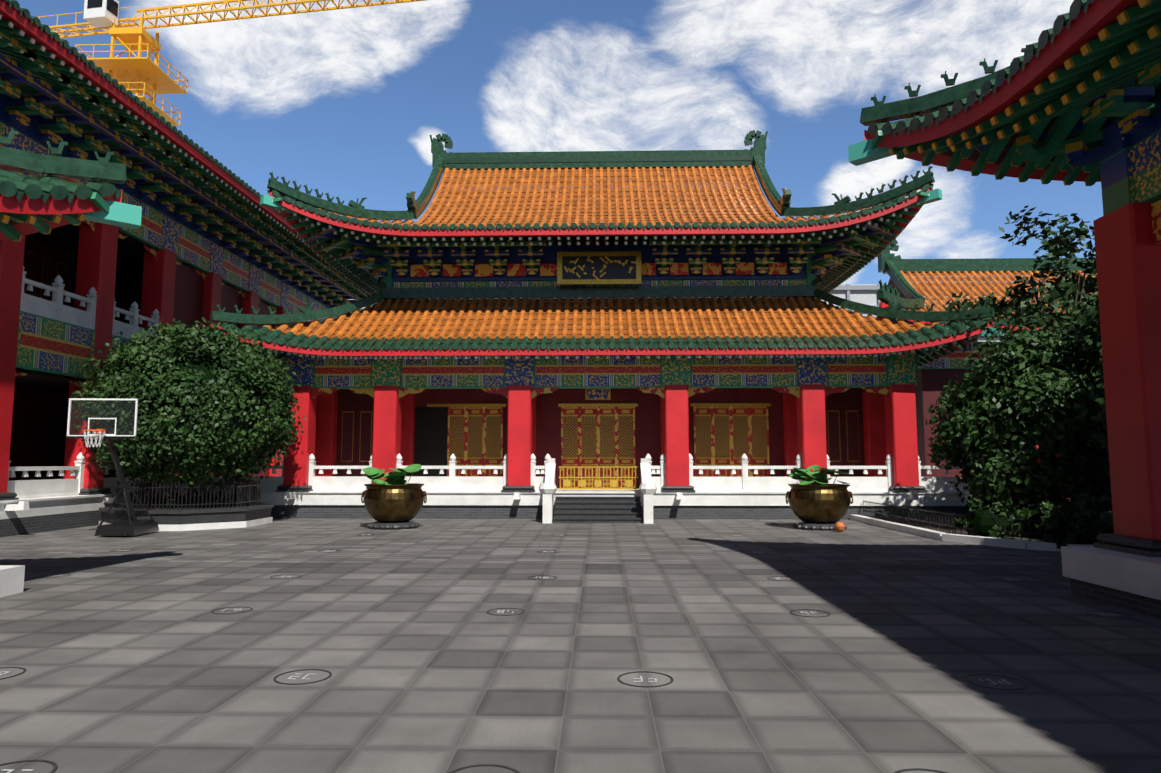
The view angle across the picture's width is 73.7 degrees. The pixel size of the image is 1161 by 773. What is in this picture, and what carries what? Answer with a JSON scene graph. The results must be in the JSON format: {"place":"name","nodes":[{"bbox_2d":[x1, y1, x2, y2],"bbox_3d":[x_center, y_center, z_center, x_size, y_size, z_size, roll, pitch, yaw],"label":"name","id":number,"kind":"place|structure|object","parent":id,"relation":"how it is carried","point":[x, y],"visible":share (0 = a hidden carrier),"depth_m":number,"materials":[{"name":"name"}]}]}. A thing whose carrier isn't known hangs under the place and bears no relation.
{"place":"outdoors","nodes":[
{"label":"outdoors","id":0,"kind":"place"},
{"bbox_2d":[0,192,121,239],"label":"fascia","id":1,"kind":"structure","parent":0,"point":[25,205],"depth_m":9.54,"materials":[{"name":"red paint"}]},
{"bbox_2d":[0,213,85,240],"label":"rafter ends","id":2,"kind":"object","parent":1,"relation":"on","point":[32,219],"visible":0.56,"depth_m":9.54,"materials":[{"name":"orange"}]},
{"bbox_2d":[0,190,109,239],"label":"green pavilion paint","id":3,"kind":"object","parent":1,"relation":"on","point":[11,232],"visible":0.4,"depth_m":9.89,"materials":[{"name":"green paint"}]},
{"bbox_2d":[17,189,141,228],"bbox_3d":[-7.320,-2.408,9.275,3.636,0.263,0.240,5,-8,-43],"label":"teal pavilion paint","id":4,"kind":"object","parent":3,"relation":"on","point":[120,214],"visible":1,"depth_m":10.27,"materials":[{"name":"teal paint"}]},
{"bbox_2d":[0,0,366,536],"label":"building","id":5,"kind":"structure","parent":0,"point":[97,259],"depth_m":21.69,"materials":[{"name":"red paint"}]},
{"bbox_2d":[25,251,65,297],"bbox_3d":[-16.527,-1.125,15.913,0.060,7.088,16.700,0,-6,1],"label":"lattice","id":6,"kind":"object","parent":5,"relation":"attached to","point":[42,269],"visible":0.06,"depth_m":23.51,"materials":[{"name":"brown wood"}]},
{"bbox_2d":[0,266,159,519],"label":"balustrade","id":7,"kind":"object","parent":5,"relation":"on","point":[47,497],"visible":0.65,"depth_m":19.90,"materials":[{"name":"white stone"}]},
{"bbox_2d":[5,0,279,212],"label":"fascia","id":8,"kind":"structure","parent":5,"relation":"on","point":[46,28],"depth_m":18.85,"materials":[{"name":"red wood"}]},
{"bbox_2d":[15,221,273,393],"bbox_3d":[-15.570,-3.724,7.749,3.400,4.600,60.000,0,-6,1],"label":"dark building interior","id":9,"kind":"object","parent":5,"relation":"on","point":[130,254],"depth_m":23.38,"materials":[{"name":"black"}]},
{"bbox_2d":[16,311,286,394],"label":"painted beam","id":10,"kind":"structure","parent":9,"relation":"on","point":[50,345],"depth_m":19.69,"materials":[{"name":"multicoloured paint"}]},
{"bbox_2d":[16,312,113,377],"bbox_3d":[-13.485,-1.466,15.190,0.030,1.290,44.150,0,-6,1],"label":"painted panel border","id":11,"kind":"object","parent":10,"relation":"attached to","point":[92,344],"visible":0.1,"depth_m":21.07,"materials":[{"name":"paint"}]},
{"bbox_2d":[0,121,340,324],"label":"building frieze","id":12,"kind":"object","parent":9,"relation":"on","point":[194,249],"depth_m":26.77,"materials":[{"name":"green paint"}]},
{"bbox_2d":[0,54,360,315],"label":"blue building paint","id":13,"kind":"object","parent":12,"relation":"on","point":[31,131],"visible":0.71,"depth_m":23.14,"materials":[{"name":"blue paint"}]},
{"bbox_2d":[15,220,276,389],"bbox_3d":[-15.125,-1.437,15.229,2.900,7.600,45.650,0,-6,1],"label":"red building motif","id":14,"kind":"object","parent":5,"relation":"attached to","point":[153,251],"visible":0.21,"depth_m":23.95,"materials":[{"name":"red paint"}]},
{"bbox_2d":[4,125,314,310],"bbox_3d":[-13.485,-5.795,15.612,0.030,1.090,44.150,0,-6,1],"label":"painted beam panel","id":15,"kind":"object","parent":5,"relation":"attached to","point":[170,226],"visible":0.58,"depth_m":25.45,"materials":[{"name":"paint"}]},
{"bbox_2d":[0,32,376,312],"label":"gold paint","id":16,"kind":"object","parent":5,"relation":"on","point":[61,99],"visible":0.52,"depth_m":22.32,"materials":[{"name":"orange"}]},
{"bbox_2d":[0,19,378,311],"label":"green building paint","id":17,"kind":"object","parent":5,"relation":"on","point":[37,71],"visible":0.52,"depth_m":21.45,"materials":[{"name":"green paint"}]},
{"bbox_2d":[173,264,298,475],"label":"wall","id":18,"kind":"structure","parent":0,"point":[188,294],"depth_m":27.00,"materials":[{"name":"red paint"}]},
{"bbox_2d":[16,0,1102,284],"label":"sky","id":19,"kind":"structure","parent":0,"point":[347,104],"materials":[{"name":"blue"}]},
{"bbox_2d":[0,511,1160,772],"bbox_3d":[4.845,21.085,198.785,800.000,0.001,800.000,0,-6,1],"label":"ground","id":20,"kind":"structure","parent":0,"point":[136,655],"depth_m":6.87,"materials":[{"name":"grey stone"}]},
{"bbox_2d":[0,565,24,596],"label":"stone plinth","id":21,"kind":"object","parent":20,"relation":"on","point":[11,579],"visible":1,"depth_m":9.94,"materials":[{"name":"white stone"}]},
{"bbox_2d":[66,413,158,535],"bbox_3d":[-10.856,2.040,18.154,1.606,2.766,1.369,0,-6,1],"label":"basketball stand","id":22,"kind":"object","parent":20,"relation":"on","point":[133,525],"visible":0.94,"depth_m":17.86,"materials":[{"name":"black metal"}]},
{"bbox_2d":[69,400,134,434],"bbox_3d":[-10.925,0.713,17.700,1.460,0.840,0.012,0,-6,-5],"label":"basketball backboard","id":23,"kind":"object","parent":22,"relation":"attached to","point":[102,417],"visible":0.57,"depth_m":17.70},
{"bbox_2d":[82,429,106,432],"bbox_3d":[-10.899,0.995,17.395,0.470,0.100,0.555,0,-6,1],"label":"basketball rim","id":24,"kind":"object","parent":23,"relation":"attached to","point":[97,430],"visible":0.96,"depth_m":17.45,"materials":[{"name":"orange metal"}]},
{"bbox_2d":[82,430,105,446],"bbox_3d":[-10.900,1.170,17.335,0.459,0.382,0.459,0,-6,1],"label":"basketball net","id":25,"kind":"object","parent":24,"relation":"hanging from","point":[94,435],"visible":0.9,"depth_m":17.31,"materials":[{"name":"white fabric"}]},
{"bbox_2d":[67,398,137,435],"bbox_3d":[-10.925,0.713,17.700,1.500,0.880,0.035,0,-6,-5],"label":"backboard frame","id":26,"kind":"object","parent":23,"relation":"on","point":[114,434],"visible":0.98,"depth_m":17.69,"materials":[{"name":"white metal"}]},
{"bbox_2d":[99,517,272,530],"bbox_3d":[-10.615,3.664,20.973,3.899,0.160,3.899,0,-6,1],"label":"marble planter","id":27,"kind":"object","parent":20,"relation":"on","point":[208,526],"visible":0.4,"depth_m":19.61,"materials":[{"name":"white stone"}]},
{"bbox_2d":[99,479,273,524],"bbox_3d":[-10.615,3.067,21.031,3.936,1.040,3.936,0,-6,1],"label":"planter","id":28,"kind":"object","parent":20,"relation":"on","point":[249,493],"depth_m":19.77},
{"bbox_2d":[115,503,258,509],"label":"planter soil","id":29,"kind":"structure","parent":28,"relation":"in","point":[172,507],"depth_m":20.27,"materials":[{"name":"brown soil"}]},
{"bbox_2d":[71,317,305,505],"bbox_3d":[-10.602,0.749,21.167,5.637,5.102,5.759,0,-6,1],"label":"tree","id":30,"kind":"object","parent":29,"relation":"on","point":[212,438],"depth_m":19.72,"materials":[{"name":"green plant"}]},
{"bbox_2d":[154,489,244,507],"bbox_3d":[-10.475,3.092,21.132,2.293,0.584,2.816,2,-6,-19],"label":"planter leaf","id":31,"kind":"object","parent":29,"relation":"on","point":[196,499],"visible":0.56,"depth_m":20.78,"materials":[{"name":"green plant"}]},
{"bbox_2d":[38,0,425,125],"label":"tower crane","id":32,"kind":"object","parent":20,"relation":"on","point":[140,75],"visible":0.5,"depth_m":60.89,"materials":[{"name":"yellow metal"}]},
{"bbox_2d":[83,0,118,27],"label":"crane cab","id":33,"kind":"object","parent":32,"relation":"attached to","point":[98,17],"visible":0.73,"depth_m":60.21,"materials":[{"name":"white metal"}]},
{"bbox_2d":[87,0,117,16],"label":"crane cab window","id":34,"kind":"structure","parent":33,"relation":"in","point":[112,6],"depth_m":60.20,"materials":[{"name":"black glass"}]},
{"bbox_2d":[367,521,419,529],"bbox_3d":[-4.837,3.578,20.029,1.340,0.150,1.303,0,-6,1],"label":"pot base","id":35,"kind":"object","parent":20,"relation":"on","point":[392,526],"visible":0.9,"depth_m":19.55,"materials":[{"name":"grey stone"}]},
{"bbox_2d":[361,483,426,522],"bbox_3d":[-4.837,3.025,20.083,1.533,0.980,1.533,-5,-7,41],"label":"bronze cauldron","id":36,"kind":"object","parent":35,"relation":"on","point":[392,503],"visible":0.94,"depth_m":19.51,"materials":[{"name":"gold metal"}]},
{"bbox_2d":[0,534,1132,772],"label":"ground markings","id":37,"kind":"object","parent":20,"relation":"on","point":[54,764],"depth_m":6.14,"materials":[{"name":"grey metal"}]},
{"bbox_2d":[153,453,1033,523],"bbox_3d":[0.524,3.671,30.256,27.160,1.950,17.837,0,-6,1],"label":"stone balustrade","id":38,"kind":"object","parent":20,"relation":"on","point":[452,488],"visible":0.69,"depth_m":23.29,"materials":[{"name":"white stone"}]},
{"bbox_2d":[414,407,447,475],"bbox_3d":[0.686,1.500,29.739,18.600,4.570,12.400,0,-6,1],"label":"doorway","id":39,"kind":"structure","parent":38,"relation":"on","point":[431,436],"depth_m":26.12,"materials":[{"name":"black"}]},
{"bbox_2d":[312,262,888,487],"bbox_3d":[0.569,-0.464,25.340,17.700,7.626,3.060,0,-6,1],"label":"painted panel","id":40,"kind":"object","parent":38,"relation":"on","point":[647,269],"visible":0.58,"depth_m":25.95,"materials":[{"name":"red wood"}]},
{"bbox_2d":[212,187,1033,522],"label":"hall","id":41,"kind":"structure","parent":38,"relation":"on","point":[890,424],"depth_m":23.49,"materials":[{"name":"red paint"}]},
{"bbox_2d":[285,355,826,398],"bbox_3d":[-0.791,-0.295,24.926,16.560,1.170,2.550,0,-6,1],"label":"painted beam panel","id":42,"kind":"object","parent":41,"relation":"attached to","point":[520,371],"visible":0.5,"depth_m":23.70,"materials":[{"name":"blue paint"}]},
{"bbox_2d":[562,256,635,278],"bbox_3d":[0.622,-3.954,25.790,2.460,0.780,0.060,0,-6,1],"label":"plaque","id":43,"kind":"object","parent":41,"relation":"attached to","point":[614,270],"visible":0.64,"depth_m":25.76,"materials":[{"name":"black"}]},
{"bbox_2d":[308,220,891,489],"bbox_3d":[0.689,-0.375,30.062,19.481,8.340,12.961,0,-6,1],"label":"gilded ornamentation","id":44,"kind":"object","parent":41,"relation":"attached to","point":[561,281],"depth_m":25.80,"materials":[{"name":"gold metal"}]},
{"bbox_2d":[268,167,933,339],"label":"tiled roof","id":45,"kind":"structure","parent":41,"relation":"on","point":[633,318],"depth_m":26.39,"materials":[{"name":"orange tile"}]},
{"bbox_2d":[263,165,939,338],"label":"roof tiles","id":46,"kind":"object","parent":41,"relation":"on","point":[828,330],"visible":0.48,"depth_m":26.11,"materials":[{"name":"orange tile"}]},
{"bbox_2d":[210,130,994,351],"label":"roof trim","id":47,"kind":"structure","parent":41,"relation":"on","point":[776,200],"depth_m":24.90,"materials":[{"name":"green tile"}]},
{"bbox_2d":[392,279,805,287],"bbox_3d":[0.588,-3.325,26.372,14.500,0.550,0.100,0,-6,1],"label":"bracket frieze","id":48,"kind":"object","parent":47,"relation":"attached to","point":[790,282],"depth_m":26.33,"materials":[{"name":"paint"}]},
{"bbox_2d":[314,353,889,388],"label":"painted beam","id":49,"kind":"structure","parent":47,"relation":"attached to","point":[582,371],"depth_m":23.65,"materials":[{"name":"multicoloured paint"}]},
{"bbox_2d":[372,353,916,385],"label":"painted beam panels","id":50,"kind":"object","parent":47,"relation":"attached to","point":[902,369],"visible":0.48,"depth_m":23.56,"materials":[{"name":"paint"}]},
{"bbox_2d":[235,192,971,387],"bbox_3d":[0.721,-2.134,31.475,22.266,5.801,18.042,0,-6,1],"label":"green paint","id":51,"kind":"object","parent":41,"relation":"attached to","point":[835,272],"visible":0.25,"depth_m":25.22,"materials":[{"name":"green paint"}]},
{"bbox_2d":[298,222,908,353],"bbox_3d":[0.689,-2.467,30.269,19.469,4.130,12.955,0,-6,1],"label":"blue hall paint","id":52,"kind":"object","parent":41,"relation":"attached to","point":[716,254],"visible":0.23,"depth_m":26.41,"materials":[{"name":"blue paint"}]},
{"bbox_2d":[449,416,766,456],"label":"doors","id":53,"kind":"structure","parent":41,"relation":"attached to","point":[625,436],"depth_m":25.95,"materials":[{"name":"gold metal"}]},
{"bbox_2d":[215,189,1001,337],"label":"roof beam ends","id":54,"kind":"object","parent":41,"relation":"attached to","point":[933,196],"visible":0.21,"depth_m":23.41,"materials":[{"name":"paint"}]},
{"bbox_2d":[262,199,972,366],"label":"rafters","id":55,"kind":"object","parent":41,"relation":"attached to","point":[597,243],"visible":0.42,"depth_m":23.95,"materials":[{"name":"red wood"}]},
{"bbox_2d":[793,521,846,530],"bbox_3d":[6.109,3.550,19.751,1.340,0.150,1.303,0,-6,1],"label":"stone base","id":56,"kind":"object","parent":20,"relation":"on","point":[803,525],"visible":0.71,"depth_m":19.28,"materials":[{"name":"grey stone"}]},
{"bbox_2d":[785,484,852,523],"bbox_3d":[6.109,2.998,19.805,1.533,0.980,1.533,4,-7,-38],"label":"cauldron planter","id":57,"kind":"object","parent":56,"relation":"on","point":[824,504],"visible":0.98,"depth_m":19.24,"materials":[{"name":"gold metal"}]},
{"bbox_2d":[835,522,844,531],"bbox_3d":[6.316,3.418,18.854,0.240,0.240,0.240,0,-6,1],"label":"basketball","id":58,"kind":"object","parent":20,"relation":"on","point":[839,526],"visible":0.94,"depth_m":18.77,"materials":[{"name":"orange rubber"}]},
{"bbox_2d":[850,515,1093,551],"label":"planter curb","id":59,"kind":"structure","parent":20,"relation":"on","point":[987,541],"depth_m":16.28,"materials":[{"name":"grey stone"}]},
{"bbox_2d":[863,498,1113,543],"bbox_3d":[12.197,2.944,18.297,8.052,1.279,8.914,0,-6,1],"label":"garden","id":60,"kind":"object","parent":59,"relation":"on","point":[983,523],"depth_m":16.18,"materials":[{"name":"black metal"}]},
{"bbox_2d":[864,0,1160,618],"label":"building","id":61,"kind":"structure","parent":20,"relation":"on","point":[1128,257],"depth_m":9.42,"materials":[{"name":"red paint"}]},
{"bbox_2d":[891,7,1081,129],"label":"roof tiles","id":62,"kind":"object","parent":61,"relation":"on","point":[936,110],"visible":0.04,"depth_m":11.11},
{"bbox_2d":[860,0,1093,138],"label":"roof ridge","id":63,"kind":"structure","parent":62,"relation":"on","point":[944,103],"depth_m":10.80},
{"bbox_2d":[872,0,1160,184],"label":"roof eave","id":64,"kind":"object","parent":61,"relation":"on","point":[1138,24],"visible":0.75,"depth_m":9.34,"materials":[{"name":"green wood"}]},
{"bbox_2d":[848,82,1134,165],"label":"roof beam","id":65,"kind":"structure","parent":64,"relation":"attached to","point":[861,153],"depth_m":11.84,"materials":[{"name":"teal paint"}]},
{"bbox_2d":[889,0,1160,185],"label":"pavilion gold paint","id":66,"kind":"object","parent":61,"relation":"on","point":[1153,32],"visible":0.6,"depth_m":9.14,"materials":[{"name":"orange"}]},
{"bbox_2d":[976,86,1160,166],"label":"blue pavilion paint","id":67,"kind":"object","parent":61,"relation":"on","point":[1114,140],"visible":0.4,"depth_m":9.76,"materials":[{"name":"blue paint"}]},
{"bbox_2d":[1100,148,1133,215],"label":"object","id":68,"kind":"object","parent":61,"relation":"attached to","point":[1116,181],"visible":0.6,"depth_m":9.84,"materials":[{"name":"paint"}]},
{"bbox_2d":[1130,129,1160,202],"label":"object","id":69,"kind":"object","parent":61,"relation":"attached to","point":[1145,156],"visible":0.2,"depth_m":9.37,"materials":[{"name":"multicoloured paint"}]},
{"bbox_2d":[1151,200,1160,243],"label":"decorative panel","id":70,"kind":"object","parent":61,"relation":"attached to","point":[1156,215],"visible":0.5,"depth_m":9.34,"materials":[{"name":"gold metal"}]},
{"bbox_2d":[1061,546,1160,599],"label":"column base","id":71,"kind":"object","parent":20,"relation":"on","point":[1132,573],"visible":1,"depth_m":9.06,"materials":[{"name":"white stone"}]},
{"bbox_2d":[415,169,784,488],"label":"red hall wall","id":72,"kind":"structure","parent":0,"point":[647,425],"depth_m":26.04,"materials":[{"name":"red paint"}]},
{"bbox_2d":[347,283,1071,341],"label":"backdrop","id":73,"kind":"structure","parent":0,"point":[867,297],"depth_m":60.32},
{"bbox_2d":[868,516,1043,541],"bbox_3d":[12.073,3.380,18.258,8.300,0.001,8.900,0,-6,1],"label":"fence","id":74,"kind":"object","parent":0,"point":[1010,536],"depth_m":19.80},
{"bbox_2d":[925,273,1111,511],"bbox_3d":[13.029,-0.007,18.674,9.098,6.822,10.098,0,-6,1],"label":"tree","id":75,"kind":"object","parent":74,"relation":"on","point":[999,475],"depth_m":17.39,"materials":[{"name":"green plant"}]},
{"bbox_2d":[945,205,1110,493],"bbox_3d":[13.122,-1.186,18.091,5.958,8.870,11.442,0,-6,1],"label":"tree foliage","id":76,"kind":"object","parent":74,"relation":"on","point":[1062,288],"visible":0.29,"depth_m":20.76,"materials":[{"name":"green plant"}]},
{"bbox_2d":[954,492,1113,551],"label":"shrubs","id":77,"kind":"object","parent":74,"relation":"on","point":[1085,508],"visible":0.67,"depth_m":14.78,"materials":[{"name":"green plant"}]},
{"bbox_2d":[878,301,1070,500],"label":"side hall","id":78,"kind":"structure","parent":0,"point":[930,387],"depth_m":28.45,"materials":[{"name":"paint"}]},
{"bbox_2d":[887,318,1039,332],"bbox_3d":[19.552,-1.801,31.785,17.778,0.851,10.578,0,-6,1],"label":"roof eave","id":79,"kind":"object","parent":78,"relation":"attached to","point":[895,320],"depth_m":27.15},
{"bbox_2d":[919,341,1008,368],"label":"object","id":80,"kind":"object","parent":78,"relation":"attached to","point":[955,360],"visible":0.22,"depth_m":28.44,"materials":[{"name":"multicoloured paint"}]},
{"bbox_2d":[873,239,1093,326],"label":"roof trim","id":81,"kind":"structure","parent":78,"relation":"on","point":[892,265],"depth_m":31.99,"materials":[{"name":"green ceramic"}]},
{"bbox_2d":[887,278,925,310],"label":"gable wall","id":82,"kind":"structure","parent":81,"relation":"attached to","point":[891,282],"depth_m":31.87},
{"bbox_2d":[1034,444,1059,462],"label":"flowers","id":83,"kind":"object","parent":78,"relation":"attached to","point":[1036,447],"visible":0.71,"depth_m":16.64,"materials":[{"name":"red plant"}]},
{"bbox_2d":[900,270,1096,317],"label":"tiled roof","id":84,"kind":"structure","parent":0,"point":[961,284],"depth_m":31.07,"materials":[{"name":"orange ceramic"}]},
{"bbox_2d":[904,272,1095,310],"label":"roof tiles","id":85,"kind":"object","parent":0,"point":[954,281],"visible":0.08,"depth_m":31.30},
{"label":"vat interior","id":86,"kind":"object","parent":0,"visible":0},
{"bbox_2d":[363,464,421,484],"bbox_3d":[-4.917,2.358,20.169,1.504,0.676,1.335,0,-6,1],"label":"lotus leaf","id":87,"kind":"object","parent":86,"relation":"on","point":[375,475],"visible":0.9,"depth_m":20.11,"materials":[{"name":"green plant"}]},
{"label":"vat interior","id":88,"kind":"object","parent":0,"visible":0},
{"bbox_2d":[789,465,848,484],"bbox_3d":[6.106,2.343,19.886,1.490,0.653,1.564,0,-6,1],"label":"lotus leaf","id":89,"kind":"object","parent":88,"relation":"on","point":[816,477],"visible":0.75,"depth_m":19.73,"materials":[{"name":"green plant"}]},
{"bbox_3d":[-22.713,-3.747,-5.291,32.163,0.734,32.163,0,-6,1],"label":"green pan tile","id":90,"kind":"object","parent":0,"visible":0},
{"bbox_3d":[-22.903,-5.012,-5.350,29.924,2.426,29.924,0,-6,1],"label":"orange pavilion tile","id":91,"kind":"object","parent":90,"relation":"on","visible":0},
{"bbox_2d":[0,127,126,203],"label":"green pavilion tile","id":92,"kind":"object","parent":91,"relation":"on","point":[52,170],"visible":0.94,"depth_m":9.74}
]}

